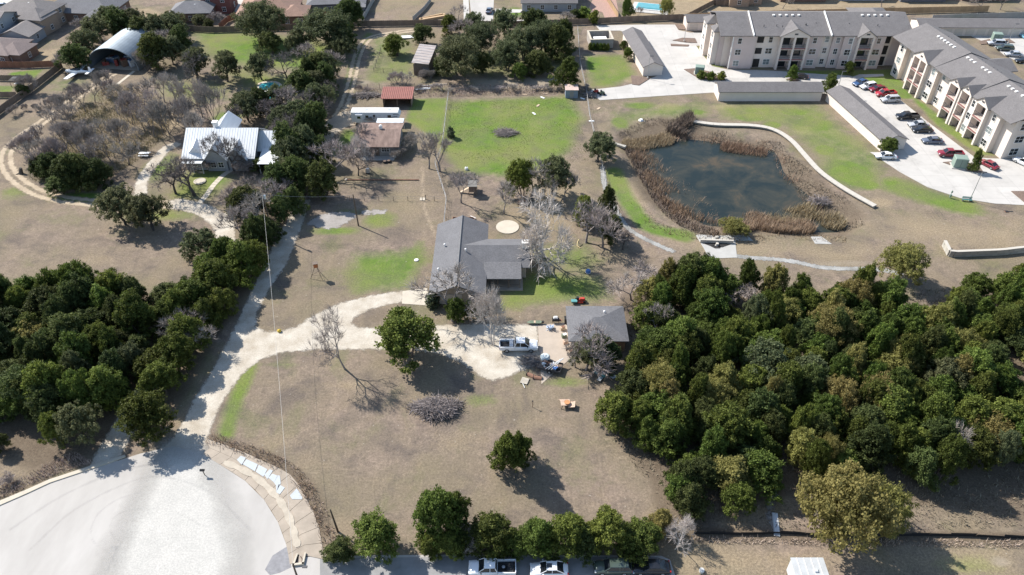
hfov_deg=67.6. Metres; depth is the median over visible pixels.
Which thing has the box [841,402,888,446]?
juniper tree
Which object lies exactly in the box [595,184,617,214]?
juniper tree
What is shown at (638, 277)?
bare tree
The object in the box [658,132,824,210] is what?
reeds
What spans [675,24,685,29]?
kerbed island
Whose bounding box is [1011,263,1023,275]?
juniper tree
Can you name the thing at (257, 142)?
white roofed house
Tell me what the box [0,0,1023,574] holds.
ground
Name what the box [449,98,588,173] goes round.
meadow tufts
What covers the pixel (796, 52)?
balcony door
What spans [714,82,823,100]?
long garage
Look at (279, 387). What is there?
overhead wire
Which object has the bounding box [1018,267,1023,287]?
juniper tree
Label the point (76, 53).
juniper tree
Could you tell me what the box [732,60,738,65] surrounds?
window
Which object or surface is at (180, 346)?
juniper tree
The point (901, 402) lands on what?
juniper tree
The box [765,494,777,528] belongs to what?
rubble path
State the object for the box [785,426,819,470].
juniper tree
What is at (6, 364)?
juniper tree
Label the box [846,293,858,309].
juniper tree
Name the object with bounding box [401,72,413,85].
bare tree
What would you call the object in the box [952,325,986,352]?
live oak tree
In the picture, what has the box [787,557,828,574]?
white site cabin
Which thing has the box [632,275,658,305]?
juniper tree
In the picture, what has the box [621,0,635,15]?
juniper tree
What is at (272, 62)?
bare tree
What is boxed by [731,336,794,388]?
live oak tree
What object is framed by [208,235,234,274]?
juniper tree
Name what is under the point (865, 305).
juniper tree
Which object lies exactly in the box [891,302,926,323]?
juniper tree
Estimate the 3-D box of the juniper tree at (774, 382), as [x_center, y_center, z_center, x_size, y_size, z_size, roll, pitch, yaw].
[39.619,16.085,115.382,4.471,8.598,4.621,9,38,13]
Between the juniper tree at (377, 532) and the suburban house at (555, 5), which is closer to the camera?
the juniper tree at (377, 532)
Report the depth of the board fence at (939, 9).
246.67 m
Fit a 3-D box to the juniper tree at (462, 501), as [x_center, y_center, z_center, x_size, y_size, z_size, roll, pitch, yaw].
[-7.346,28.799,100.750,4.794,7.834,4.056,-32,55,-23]
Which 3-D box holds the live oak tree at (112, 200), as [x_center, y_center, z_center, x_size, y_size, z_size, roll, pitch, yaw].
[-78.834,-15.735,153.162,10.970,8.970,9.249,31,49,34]
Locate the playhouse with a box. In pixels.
[460,180,476,195]
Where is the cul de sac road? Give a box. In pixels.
[0,446,674,574]
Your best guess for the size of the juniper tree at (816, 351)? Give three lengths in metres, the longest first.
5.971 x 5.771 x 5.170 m
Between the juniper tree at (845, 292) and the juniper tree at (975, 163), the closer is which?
the juniper tree at (845, 292)
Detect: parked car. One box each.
[485,7,492,13]
[530,559,568,574]
[593,557,632,574]
[632,558,670,574]
[796,73,808,79]
[852,78,868,86]
[859,81,876,89]
[868,84,887,91]
[874,151,897,159]
[880,94,900,102]
[907,120,929,126]
[911,125,933,132]
[921,136,943,143]
[979,158,999,169]
[987,39,1005,45]
[995,44,1014,50]
[1004,50,1023,57]
[1012,156,1023,165]
[1014,57,1023,62]
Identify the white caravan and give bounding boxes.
[351,108,400,122]
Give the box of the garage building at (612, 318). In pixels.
[566,306,628,350]
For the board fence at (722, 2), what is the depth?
251.76 m
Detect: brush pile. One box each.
[348,89,380,99]
[407,391,466,421]
[491,126,520,137]
[517,351,551,371]
[579,90,597,99]
[806,194,832,205]
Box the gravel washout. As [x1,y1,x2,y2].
[107,450,240,574]
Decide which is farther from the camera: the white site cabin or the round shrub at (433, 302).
the round shrub at (433, 302)
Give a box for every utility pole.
[261,191,268,216]
[292,563,307,574]
[330,509,338,532]
[353,195,358,225]
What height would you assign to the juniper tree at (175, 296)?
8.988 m
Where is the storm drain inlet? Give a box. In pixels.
[292,552,305,566]
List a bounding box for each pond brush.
[618,117,863,231]
[624,144,718,235]
[665,107,697,139]
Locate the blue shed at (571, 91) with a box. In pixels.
[565,84,578,97]
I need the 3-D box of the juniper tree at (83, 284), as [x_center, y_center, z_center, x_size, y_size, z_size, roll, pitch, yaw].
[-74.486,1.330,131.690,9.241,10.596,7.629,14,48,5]
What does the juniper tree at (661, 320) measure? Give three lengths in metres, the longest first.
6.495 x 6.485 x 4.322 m
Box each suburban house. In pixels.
[0,0,67,35]
[0,11,45,42]
[0,37,39,61]
[55,0,130,22]
[171,0,237,22]
[236,0,310,24]
[306,0,366,13]
[521,0,577,11]
[711,0,761,6]
[779,0,825,1]
[839,0,883,0]
[899,0,945,1]
[961,0,1003,0]
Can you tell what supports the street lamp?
on the ground at (356, 438)
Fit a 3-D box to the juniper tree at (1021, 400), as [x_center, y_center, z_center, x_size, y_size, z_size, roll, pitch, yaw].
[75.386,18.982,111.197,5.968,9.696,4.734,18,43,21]
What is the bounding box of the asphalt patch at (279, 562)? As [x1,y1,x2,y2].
[265,547,290,574]
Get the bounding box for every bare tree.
[18,138,44,154]
[21,129,43,149]
[24,151,43,165]
[25,123,50,149]
[33,101,54,118]
[36,107,58,131]
[47,121,72,152]
[53,103,76,124]
[65,85,88,111]
[69,16,88,28]
[75,134,99,161]
[79,79,102,101]
[85,117,108,148]
[86,133,116,163]
[100,68,112,81]
[101,78,114,101]
[106,83,121,100]
[109,141,140,164]
[120,126,142,149]
[125,75,154,109]
[125,101,146,130]
[135,103,160,137]
[138,88,161,120]
[144,29,170,37]
[146,154,197,193]
[150,72,169,99]
[156,316,172,350]
[157,73,186,99]
[159,154,202,196]
[167,79,192,117]
[172,306,208,323]
[174,114,201,126]
[179,50,202,81]
[184,76,203,117]
[185,325,215,348]
[198,129,246,161]
[206,12,226,22]
[212,204,257,232]
[215,137,246,171]
[217,186,239,205]
[223,174,260,202]
[224,103,247,123]
[239,191,271,221]
[253,177,284,211]
[255,96,281,117]
[263,49,297,78]
[269,113,298,129]
[271,84,299,103]
[272,177,291,194]
[290,41,317,57]
[292,88,334,113]
[302,301,348,369]
[305,137,361,177]
[321,49,345,61]
[323,79,337,107]
[347,153,374,175]
[348,132,370,167]
[351,120,368,138]
[400,258,477,321]
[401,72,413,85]
[412,131,443,168]
[414,136,453,171]
[443,4,467,22]
[446,169,480,202]
[447,17,473,33]
[464,291,498,317]
[465,284,508,345]
[495,179,520,213]
[514,184,574,280]
[518,156,558,197]
[562,200,617,242]
[563,169,582,200]
[564,339,581,367]
[568,319,615,381]
[580,205,624,247]
[605,271,650,299]
[615,230,634,249]
[625,259,658,291]
[642,302,673,327]
[664,514,697,556]
[726,283,759,311]
[956,420,975,445]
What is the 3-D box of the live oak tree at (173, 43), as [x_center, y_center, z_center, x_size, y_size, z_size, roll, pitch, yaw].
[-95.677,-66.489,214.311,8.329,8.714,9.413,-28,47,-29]
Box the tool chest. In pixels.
[509,339,512,346]
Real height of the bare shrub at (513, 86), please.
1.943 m
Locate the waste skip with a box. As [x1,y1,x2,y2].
[593,36,606,38]
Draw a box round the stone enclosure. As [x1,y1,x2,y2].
[587,30,613,47]
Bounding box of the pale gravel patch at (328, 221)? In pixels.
[306,209,386,229]
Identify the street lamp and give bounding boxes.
[968,172,986,200]
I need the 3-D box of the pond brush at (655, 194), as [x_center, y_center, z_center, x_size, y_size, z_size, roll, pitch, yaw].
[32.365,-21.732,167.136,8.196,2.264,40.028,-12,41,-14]
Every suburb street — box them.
[235,0,242,11]
[470,0,493,22]
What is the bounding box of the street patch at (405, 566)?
[320,557,670,574]
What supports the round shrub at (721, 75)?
on the kerbed island at (691, 70)
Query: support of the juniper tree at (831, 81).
on the parking court at (919, 161)
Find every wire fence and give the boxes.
[355,83,557,91]
[373,47,401,71]
[434,91,448,220]
[577,27,619,212]
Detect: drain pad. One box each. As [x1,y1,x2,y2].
[696,235,736,257]
[733,235,752,240]
[811,237,830,243]
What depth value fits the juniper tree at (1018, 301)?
130.24 m
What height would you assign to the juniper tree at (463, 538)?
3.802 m
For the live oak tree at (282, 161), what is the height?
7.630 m
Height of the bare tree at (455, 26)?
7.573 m
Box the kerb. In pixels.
[0,455,125,504]
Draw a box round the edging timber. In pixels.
[345,178,418,180]
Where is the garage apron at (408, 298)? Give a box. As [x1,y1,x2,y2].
[402,288,427,305]
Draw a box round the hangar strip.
[118,71,134,84]
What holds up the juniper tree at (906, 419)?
on the ground at (356, 438)
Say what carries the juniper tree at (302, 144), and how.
on the ground at (356, 438)
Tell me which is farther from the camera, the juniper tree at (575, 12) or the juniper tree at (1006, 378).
the juniper tree at (575, 12)
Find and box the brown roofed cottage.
[356,118,403,159]
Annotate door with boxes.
[375,148,379,155]
[439,294,461,303]
[689,24,697,30]
[777,61,784,66]
[780,50,787,54]
[782,38,790,44]
[790,61,797,66]
[793,50,800,54]
[795,38,803,44]
[854,61,861,65]
[857,50,864,54]
[860,38,868,43]
[954,29,963,35]
[964,29,974,35]
[976,29,985,35]
[987,29,997,35]
[1000,29,1008,35]
[1010,29,1019,35]
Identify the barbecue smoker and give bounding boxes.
[552,316,561,323]
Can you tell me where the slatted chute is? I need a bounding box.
[772,512,779,536]
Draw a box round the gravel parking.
[298,111,355,191]
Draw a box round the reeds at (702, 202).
[659,167,723,224]
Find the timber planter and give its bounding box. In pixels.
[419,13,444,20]
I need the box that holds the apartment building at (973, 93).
[699,7,1023,158]
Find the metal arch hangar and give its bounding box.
[89,28,155,70]
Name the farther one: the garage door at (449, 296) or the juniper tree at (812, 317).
the garage door at (449, 296)
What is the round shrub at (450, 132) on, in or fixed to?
on the ground at (356, 438)
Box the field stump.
[15,167,22,174]
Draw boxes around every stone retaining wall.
[615,142,625,148]
[688,120,876,207]
[942,240,1023,256]
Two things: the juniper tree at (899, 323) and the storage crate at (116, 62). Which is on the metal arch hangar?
the storage crate at (116, 62)
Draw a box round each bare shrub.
[0,469,13,484]
[3,132,34,155]
[4,104,18,114]
[12,73,37,93]
[20,103,27,110]
[36,134,67,155]
[43,93,60,112]
[47,118,86,150]
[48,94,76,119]
[49,48,72,65]
[60,81,82,102]
[67,122,96,156]
[89,69,109,94]
[104,117,128,144]
[112,90,143,124]
[130,49,153,70]
[145,97,184,135]
[159,93,192,128]
[181,110,203,128]
[191,82,226,121]
[198,161,216,170]
[230,160,254,172]
[353,84,362,91]
[357,145,376,155]
[386,71,405,82]
[390,145,406,158]
[399,131,417,149]
[417,69,425,78]
[426,70,435,78]
[431,83,443,89]
[462,528,476,556]
[493,85,505,91]
[508,83,518,90]
[529,85,545,89]
[559,10,575,18]
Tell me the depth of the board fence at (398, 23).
238.07 m
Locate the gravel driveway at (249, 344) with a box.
[160,200,539,452]
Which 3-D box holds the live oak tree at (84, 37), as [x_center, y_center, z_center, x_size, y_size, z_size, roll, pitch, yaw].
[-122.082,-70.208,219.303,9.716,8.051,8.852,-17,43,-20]
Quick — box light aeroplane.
[64,65,94,78]
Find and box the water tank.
[540,353,549,360]
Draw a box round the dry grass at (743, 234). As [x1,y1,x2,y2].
[631,203,846,242]
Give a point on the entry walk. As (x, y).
(856, 77)
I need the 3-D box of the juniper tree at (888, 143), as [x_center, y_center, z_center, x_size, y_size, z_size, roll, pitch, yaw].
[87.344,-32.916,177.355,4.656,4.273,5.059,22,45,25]
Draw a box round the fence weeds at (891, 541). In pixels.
[693,534,1023,547]
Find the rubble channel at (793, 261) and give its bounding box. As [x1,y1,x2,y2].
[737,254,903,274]
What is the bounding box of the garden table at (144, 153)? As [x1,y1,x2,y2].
[138,152,150,155]
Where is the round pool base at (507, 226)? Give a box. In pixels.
[496,220,518,233]
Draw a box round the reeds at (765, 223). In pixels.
[727,208,816,234]
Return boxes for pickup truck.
[468,557,516,574]
[499,337,537,352]
[875,88,897,97]
[895,111,920,119]
[937,148,964,157]
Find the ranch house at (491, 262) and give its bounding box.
[429,215,529,303]
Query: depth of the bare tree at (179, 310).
127.32 m
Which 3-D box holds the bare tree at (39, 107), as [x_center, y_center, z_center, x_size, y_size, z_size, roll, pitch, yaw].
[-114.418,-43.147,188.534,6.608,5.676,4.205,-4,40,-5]
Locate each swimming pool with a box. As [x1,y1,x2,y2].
[257,81,281,89]
[632,2,667,14]
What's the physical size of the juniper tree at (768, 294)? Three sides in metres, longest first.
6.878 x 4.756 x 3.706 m
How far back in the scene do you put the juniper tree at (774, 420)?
109.05 m
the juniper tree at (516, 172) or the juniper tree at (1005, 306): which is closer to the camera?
the juniper tree at (1005, 306)
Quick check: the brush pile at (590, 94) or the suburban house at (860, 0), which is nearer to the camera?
the brush pile at (590, 94)
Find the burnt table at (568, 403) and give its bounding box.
[559,399,574,408]
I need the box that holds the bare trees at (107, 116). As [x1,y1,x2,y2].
[28,84,168,182]
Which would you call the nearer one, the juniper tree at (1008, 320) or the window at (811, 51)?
the juniper tree at (1008, 320)
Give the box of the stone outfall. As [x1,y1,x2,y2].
[700,235,733,248]
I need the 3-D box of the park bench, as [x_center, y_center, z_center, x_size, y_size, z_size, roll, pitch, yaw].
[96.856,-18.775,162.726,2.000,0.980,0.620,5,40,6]
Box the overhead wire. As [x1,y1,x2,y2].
[262,196,292,560]
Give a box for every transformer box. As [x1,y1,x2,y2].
[694,64,704,74]
[950,154,969,169]
[989,32,1003,40]
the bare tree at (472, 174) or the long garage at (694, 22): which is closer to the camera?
the bare tree at (472, 174)
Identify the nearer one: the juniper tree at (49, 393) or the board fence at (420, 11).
the juniper tree at (49, 393)
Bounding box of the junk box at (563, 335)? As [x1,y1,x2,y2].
[561,332,566,338]
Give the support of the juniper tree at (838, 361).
on the ground at (356, 438)
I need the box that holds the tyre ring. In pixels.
[193,178,205,184]
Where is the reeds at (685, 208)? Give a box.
[631,147,723,236]
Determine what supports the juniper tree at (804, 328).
on the ground at (356, 438)
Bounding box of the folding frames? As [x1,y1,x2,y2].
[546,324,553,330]
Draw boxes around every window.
[217,162,224,167]
[381,148,389,151]
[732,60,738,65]
[734,49,740,54]
[762,59,769,64]
[764,48,771,53]
[805,60,813,65]
[808,49,815,54]
[812,37,817,43]
[821,47,826,53]
[840,60,848,65]
[843,49,851,54]
[868,60,875,65]
[871,49,879,54]
[921,91,927,99]
[926,79,932,87]
[932,96,938,103]
[937,84,942,92]
[960,123,965,131]
[965,111,970,119]
[979,137,986,146]
[985,125,992,134]
[991,113,996,121]
[1008,148,1018,155]
[1014,136,1023,142]
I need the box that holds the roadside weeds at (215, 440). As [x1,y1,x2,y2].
[206,433,334,542]
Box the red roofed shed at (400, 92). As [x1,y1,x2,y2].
[381,86,414,106]
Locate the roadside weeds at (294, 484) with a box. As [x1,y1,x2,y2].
[207,434,335,549]
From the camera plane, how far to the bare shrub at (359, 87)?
202.52 m
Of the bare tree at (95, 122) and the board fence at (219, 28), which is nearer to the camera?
the bare tree at (95, 122)
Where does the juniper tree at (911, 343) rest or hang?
on the ground at (356, 438)
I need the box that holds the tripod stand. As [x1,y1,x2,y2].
[311,261,322,279]
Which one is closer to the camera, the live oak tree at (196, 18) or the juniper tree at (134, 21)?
the juniper tree at (134, 21)
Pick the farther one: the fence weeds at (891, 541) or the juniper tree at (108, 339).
the juniper tree at (108, 339)
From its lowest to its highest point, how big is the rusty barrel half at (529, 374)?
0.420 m
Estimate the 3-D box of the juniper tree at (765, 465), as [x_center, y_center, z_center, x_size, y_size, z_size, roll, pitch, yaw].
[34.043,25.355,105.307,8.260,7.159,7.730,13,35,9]
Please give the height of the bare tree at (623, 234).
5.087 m
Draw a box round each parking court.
[591,25,1023,204]
[972,36,1023,63]
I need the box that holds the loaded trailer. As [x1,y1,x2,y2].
[532,358,562,373]
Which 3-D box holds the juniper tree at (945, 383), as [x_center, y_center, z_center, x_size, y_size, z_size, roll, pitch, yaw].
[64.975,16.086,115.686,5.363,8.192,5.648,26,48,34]
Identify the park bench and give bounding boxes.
[962,196,972,201]
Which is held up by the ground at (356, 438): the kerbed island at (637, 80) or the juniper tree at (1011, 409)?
the juniper tree at (1011, 409)
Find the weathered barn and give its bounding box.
[411,44,435,75]
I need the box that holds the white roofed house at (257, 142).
[181,111,278,173]
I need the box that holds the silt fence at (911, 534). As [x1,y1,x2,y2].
[694,530,1023,537]
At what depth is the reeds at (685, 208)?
167.24 m
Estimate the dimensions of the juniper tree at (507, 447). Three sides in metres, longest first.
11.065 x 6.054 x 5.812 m
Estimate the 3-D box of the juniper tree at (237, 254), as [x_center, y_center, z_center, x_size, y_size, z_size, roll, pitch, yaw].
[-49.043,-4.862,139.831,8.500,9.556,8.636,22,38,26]
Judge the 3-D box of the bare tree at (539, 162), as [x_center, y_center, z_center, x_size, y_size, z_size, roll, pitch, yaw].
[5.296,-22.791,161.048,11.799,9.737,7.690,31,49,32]
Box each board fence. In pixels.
[0,60,54,67]
[0,62,62,113]
[0,75,27,80]
[0,91,15,97]
[184,21,360,32]
[218,13,236,25]
[360,19,497,26]
[361,0,373,20]
[412,0,430,19]
[511,14,683,26]
[607,0,618,16]
[687,6,989,13]
[688,0,714,13]
[716,0,728,5]
[932,12,1023,18]
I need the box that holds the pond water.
[636,139,847,232]
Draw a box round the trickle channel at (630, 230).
[600,166,674,252]
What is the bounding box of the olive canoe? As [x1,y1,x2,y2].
[526,320,543,323]
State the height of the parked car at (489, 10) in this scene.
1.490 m
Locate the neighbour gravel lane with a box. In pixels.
[89,142,235,465]
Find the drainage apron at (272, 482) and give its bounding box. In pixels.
[203,439,322,563]
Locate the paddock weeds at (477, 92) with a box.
[360,82,581,97]
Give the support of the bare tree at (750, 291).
on the ground at (356, 438)
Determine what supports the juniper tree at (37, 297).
on the ground at (356, 438)
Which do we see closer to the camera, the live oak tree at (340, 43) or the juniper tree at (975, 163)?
the juniper tree at (975, 163)
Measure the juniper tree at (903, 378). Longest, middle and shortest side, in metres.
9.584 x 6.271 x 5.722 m
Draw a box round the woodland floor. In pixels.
[622,286,1023,528]
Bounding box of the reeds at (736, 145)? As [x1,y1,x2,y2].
[720,139,769,156]
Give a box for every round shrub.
[424,291,440,309]
[447,126,455,137]
[578,5,590,18]
[588,9,599,23]
[696,70,708,78]
[707,70,715,80]
[715,70,726,79]
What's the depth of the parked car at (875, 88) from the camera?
202.73 m
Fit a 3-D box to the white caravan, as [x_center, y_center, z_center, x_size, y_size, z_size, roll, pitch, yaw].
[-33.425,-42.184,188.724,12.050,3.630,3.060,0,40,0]
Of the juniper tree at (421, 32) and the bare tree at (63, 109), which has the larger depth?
the juniper tree at (421, 32)
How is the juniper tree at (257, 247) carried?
on the ground at (356, 438)
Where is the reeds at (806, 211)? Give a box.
[766,200,848,230]
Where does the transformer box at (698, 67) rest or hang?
on the kerbed island at (691, 70)
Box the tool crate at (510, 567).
[508,563,512,571]
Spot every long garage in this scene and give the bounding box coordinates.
[622,27,664,75]
[683,14,709,30]
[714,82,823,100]
[825,85,908,150]
[910,18,1023,35]
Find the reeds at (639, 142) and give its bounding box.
[621,130,675,150]
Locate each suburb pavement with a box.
[463,0,468,18]
[495,9,521,12]
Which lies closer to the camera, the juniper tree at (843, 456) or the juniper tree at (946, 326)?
the juniper tree at (843, 456)
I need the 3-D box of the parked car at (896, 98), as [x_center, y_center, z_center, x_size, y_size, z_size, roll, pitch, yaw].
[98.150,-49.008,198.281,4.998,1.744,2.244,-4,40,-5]
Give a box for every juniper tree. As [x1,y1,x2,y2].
[0,274,11,304]
[0,305,23,345]
[0,321,18,354]
[0,329,16,361]
[0,357,17,373]
[0,363,18,384]
[0,364,27,416]
[0,383,27,422]
[0,433,12,453]
[1,285,35,311]
[8,318,42,357]
[10,310,47,338]
[10,377,39,418]
[11,334,38,358]
[12,274,36,291]
[15,83,31,95]
[16,354,35,365]
[20,333,57,362]
[20,359,71,411]
[22,283,57,320]
[23,382,73,424]
[27,157,43,179]
[32,152,60,178]
[33,266,59,291]
[33,327,57,346]
[37,410,66,448]
[39,293,71,327]
[43,175,80,196]
[43,356,64,370]
[46,156,88,193]
[46,311,97,351]
[51,258,99,289]
[52,329,100,371]
[53,42,91,67]
[55,280,88,311]
[55,366,104,416]
[58,151,100,194]
[58,270,99,312]
[76,307,109,336]
[79,363,131,413]
[80,157,113,189]
[81,318,114,353]
[84,282,112,318]
[93,325,124,363]
[94,266,142,295]
[96,347,131,396]
[97,329,130,351]
[100,4,130,35]
[101,293,122,329]
[110,287,160,343]
[111,309,139,333]
[113,387,177,448]
[117,275,149,303]
[124,14,150,29]
[127,333,153,357]
[127,347,180,382]
[135,29,171,70]
[135,356,188,404]
[145,281,175,319]
[152,331,196,371]
[153,298,180,329]
[161,288,193,325]
[163,311,212,351]
[168,23,194,52]
[172,275,215,313]
[189,257,241,290]
[189,297,227,332]
[192,252,228,287]
[202,18,213,26]
[204,285,239,319]
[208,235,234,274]
[222,238,267,289]
[223,183,269,224]
[239,212,273,251]
[239,239,270,270]
[249,86,274,118]
[249,156,265,172]
[255,30,281,53]
[261,161,291,199]
[261,213,286,245]
[267,193,297,223]
[268,120,303,155]
[278,132,313,165]
[281,154,315,199]
[282,184,310,216]
[284,68,315,99]
[293,107,330,138]
[298,54,316,71]
[303,156,338,201]
[305,100,332,129]
[308,51,338,73]
[308,134,335,163]
[317,60,339,93]
[319,534,358,564]
[325,16,357,49]
[333,0,364,29]
[351,505,400,565]
[373,305,443,374]
[382,31,408,55]
[410,23,435,44]
[411,483,470,550]
[416,530,441,561]
[432,529,465,560]
[433,56,452,76]
[440,14,461,36]
[443,297,466,323]
[445,490,472,526]
[452,528,473,560]
[460,510,521,561]
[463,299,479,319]
[471,50,494,73]
[486,430,526,472]
[501,527,528,561]
[503,158,539,197]
[509,62,527,81]
[513,430,537,468]
[517,515,560,560]
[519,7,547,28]
[524,48,555,77]
[542,22,578,62]
[545,510,589,563]
[547,55,581,88]
[560,16,574,42]
[568,8,579,18]
[569,525,597,567]
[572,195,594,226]
[585,503,633,555]
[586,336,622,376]
[593,389,634,438]
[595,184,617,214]
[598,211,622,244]
[609,367,652,399]
[613,526,645,567]
[619,40,627,48]
[620,387,656,424]
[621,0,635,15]
[622,397,655,430]
[623,47,633,59]
[623,341,655,379]
[627,515,663,566]
[629,300,656,330]
[630,414,660,452]
[631,325,658,348]
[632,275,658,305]
[632,389,669,427]
[637,326,681,363]
[648,274,673,300]
[648,344,661,359]
[648,508,672,540]
[649,415,691,465]
[650,281,672,307]
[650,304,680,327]
[655,348,674,364]
[655,391,700,437]
[657,256,677,288]
[657,362,687,393]
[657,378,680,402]
[658,458,697,494]
[660,315,700,359]
[664,470,696,509]
[668,261,698,311]
[668,482,713,521]
[669,328,708,364]
[669,340,693,384]
[672,452,697,464]
[673,281,696,307]
[674,251,705,279]
[684,301,700,318]
[685,277,720,310]
[685,372,709,414]
[688,354,716,378]
[689,286,731,320]
[690,326,711,362]
[690,423,729,461]
[691,396,714,438]
[691,413,713,449]
[691,454,722,489]
[695,316,716,344]
[698,255,729,293]
[701,400,755,451]
[703,272,728,311]
[707,329,737,365]
[709,316,732,344]
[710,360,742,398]
[711,453,758,498]
[716,272,744,304]
[718,331,745,368]
[719,303,744,317]
[720,313,757,348]
[720,480,757,519]
[727,442,757,483]
[730,389,767,419]
[734,363,767,390]
[737,338,774,374]
[738,257,760,297]
[739,386,781,434]
[742,419,769,445]
[744,448,785,505]
[748,312,770,336]
[751,328,787,348]
[751,434,782,460]
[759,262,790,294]
[760,288,774,303]
[761,408,791,441]
[764,374,784,401]
[767,286,785,332]
[767,304,792,328]
[769,360,805,408]
[774,378,802,409]
[775,402,794,433]
[779,324,796,349]
[782,401,816,443]
[783,285,799,299]
[783,345,801,360]
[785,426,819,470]
[786,65,797,80]
[788,300,807,323]
[793,272,816,303]
[793,317,823,352]
[796,362,828,404]
[796,389,820,405]
[797,286,824,314]
[798,332,835,352]
[800,438,832,480]
[804,345,828,365]
[808,311,823,322]
[808,411,836,437]
[813,392,845,422]
[816,287,846,310]
[820,405,850,438]
[821,72,837,92]
[821,285,853,306]
[821,339,838,365]
[822,447,866,481]
[826,307,850,351]
[827,309,857,351]
[827,352,854,376]
[828,363,859,388]
[831,281,857,293]
[831,343,866,368]
[838,307,881,359]
[839,413,869,449]
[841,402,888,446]
[843,341,867,380]
[844,61,855,75]
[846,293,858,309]
[846,307,878,347]
[847,420,897,480]
[849,376,888,416]
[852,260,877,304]
[853,299,871,311]
[858,362,886,386]
[860,359,889,375]
[864,320,898,360]
[867,280,886,309]
[874,274,909,316]
[876,298,896,317]
[877,136,899,153]
[877,351,913,371]
[878,382,915,422]
[879,312,904,333]
[881,418,903,462]
[885,366,918,395]
[886,422,922,467]
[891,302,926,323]
[891,332,928,377]
[896,386,921,423]
[896,412,917,427]
[896,425,936,479]
[897,315,926,337]
[901,444,940,492]
[912,389,955,426]
[913,377,927,386]
[913,382,937,416]
[918,414,959,464]
[919,324,948,369]
[920,304,930,321]
[921,300,960,329]
[922,373,958,405]
[925,345,954,376]
[926,317,954,331]
[932,326,960,356]
[933,432,972,485]
[945,286,969,302]
[946,286,977,319]
[950,415,972,451]
[951,296,969,330]
[951,393,992,424]
[953,352,977,387]
[953,381,982,412]
[954,345,998,389]
[956,419,1000,471]
[958,287,982,305]
[959,271,993,297]
[959,339,981,352]
[965,312,998,341]
[966,147,983,171]
[968,369,998,402]
[971,320,997,342]
[974,296,995,316]
[982,339,1014,367]
[983,396,1023,427]
[985,343,1007,364]
[986,270,1021,305]
[990,280,1019,306]
[992,302,1023,342]
[992,308,1022,343]
[992,360,1023,398]
[997,381,1023,401]
[1001,326,1023,358]
[1005,299,1023,309]
[1010,414,1023,462]
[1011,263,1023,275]
[1011,287,1023,303]
[1015,436,1023,461]
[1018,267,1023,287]
[1018,395,1023,405]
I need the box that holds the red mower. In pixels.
[575,296,585,303]
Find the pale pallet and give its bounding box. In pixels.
[520,377,528,387]
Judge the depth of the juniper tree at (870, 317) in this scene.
123.15 m
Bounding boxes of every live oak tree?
[51,399,103,448]
[58,349,92,372]
[65,28,103,55]
[79,14,114,42]
[88,181,134,225]
[90,5,119,19]
[110,340,146,375]
[120,8,146,29]
[126,192,172,230]
[141,13,168,33]
[153,12,188,35]
[159,35,185,64]
[164,10,187,22]
[177,226,216,260]
[180,46,210,75]
[191,14,207,25]
[210,50,241,81]
[224,89,259,122]
[229,0,289,38]
[243,51,275,81]
[263,82,292,106]
[265,105,293,128]
[271,135,308,162]
[279,157,308,186]
[280,98,309,126]
[281,29,307,51]
[292,6,352,46]
[292,122,317,153]
[303,70,328,88]
[303,81,338,108]
[320,52,341,76]
[327,34,357,59]
[434,33,484,77]
[458,18,501,52]
[463,11,484,25]
[486,36,520,70]
[490,7,517,37]
[505,23,542,60]
[528,18,561,52]
[536,153,574,194]
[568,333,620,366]
[583,131,616,162]
[641,357,680,401]
[659,0,675,14]
[690,373,737,406]
[718,216,751,236]
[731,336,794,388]
[742,293,773,327]
[769,294,802,324]
[794,351,829,377]
[794,457,904,554]
[806,301,863,346]
[818,431,846,465]
[820,373,869,411]
[838,277,879,306]
[854,370,896,417]
[866,475,919,539]
[874,239,931,285]
[883,334,929,377]
[923,351,973,392]
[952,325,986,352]
[966,408,1022,457]
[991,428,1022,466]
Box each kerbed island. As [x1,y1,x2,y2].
[631,75,649,84]
[671,44,688,46]
[673,38,696,42]
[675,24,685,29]
[684,68,725,80]
[943,161,982,172]
[979,39,990,44]
[1011,191,1023,201]
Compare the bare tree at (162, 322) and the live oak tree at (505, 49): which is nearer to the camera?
the bare tree at (162, 322)
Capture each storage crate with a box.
[114,58,118,65]
[119,57,128,66]
[128,59,134,66]
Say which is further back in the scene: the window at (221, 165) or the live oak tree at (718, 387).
the window at (221, 165)
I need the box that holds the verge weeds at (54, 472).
[0,452,92,496]
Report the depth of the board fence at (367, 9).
247.95 m
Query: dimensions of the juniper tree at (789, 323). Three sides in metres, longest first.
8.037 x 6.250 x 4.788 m
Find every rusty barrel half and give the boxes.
[526,371,535,377]
[533,374,541,379]
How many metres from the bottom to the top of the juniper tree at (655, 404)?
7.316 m
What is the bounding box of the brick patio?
[589,0,619,16]
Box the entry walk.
[845,74,883,80]
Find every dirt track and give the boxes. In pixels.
[0,72,171,208]
[331,28,413,118]
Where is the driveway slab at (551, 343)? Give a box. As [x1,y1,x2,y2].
[538,323,571,383]
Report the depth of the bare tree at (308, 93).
184.71 m

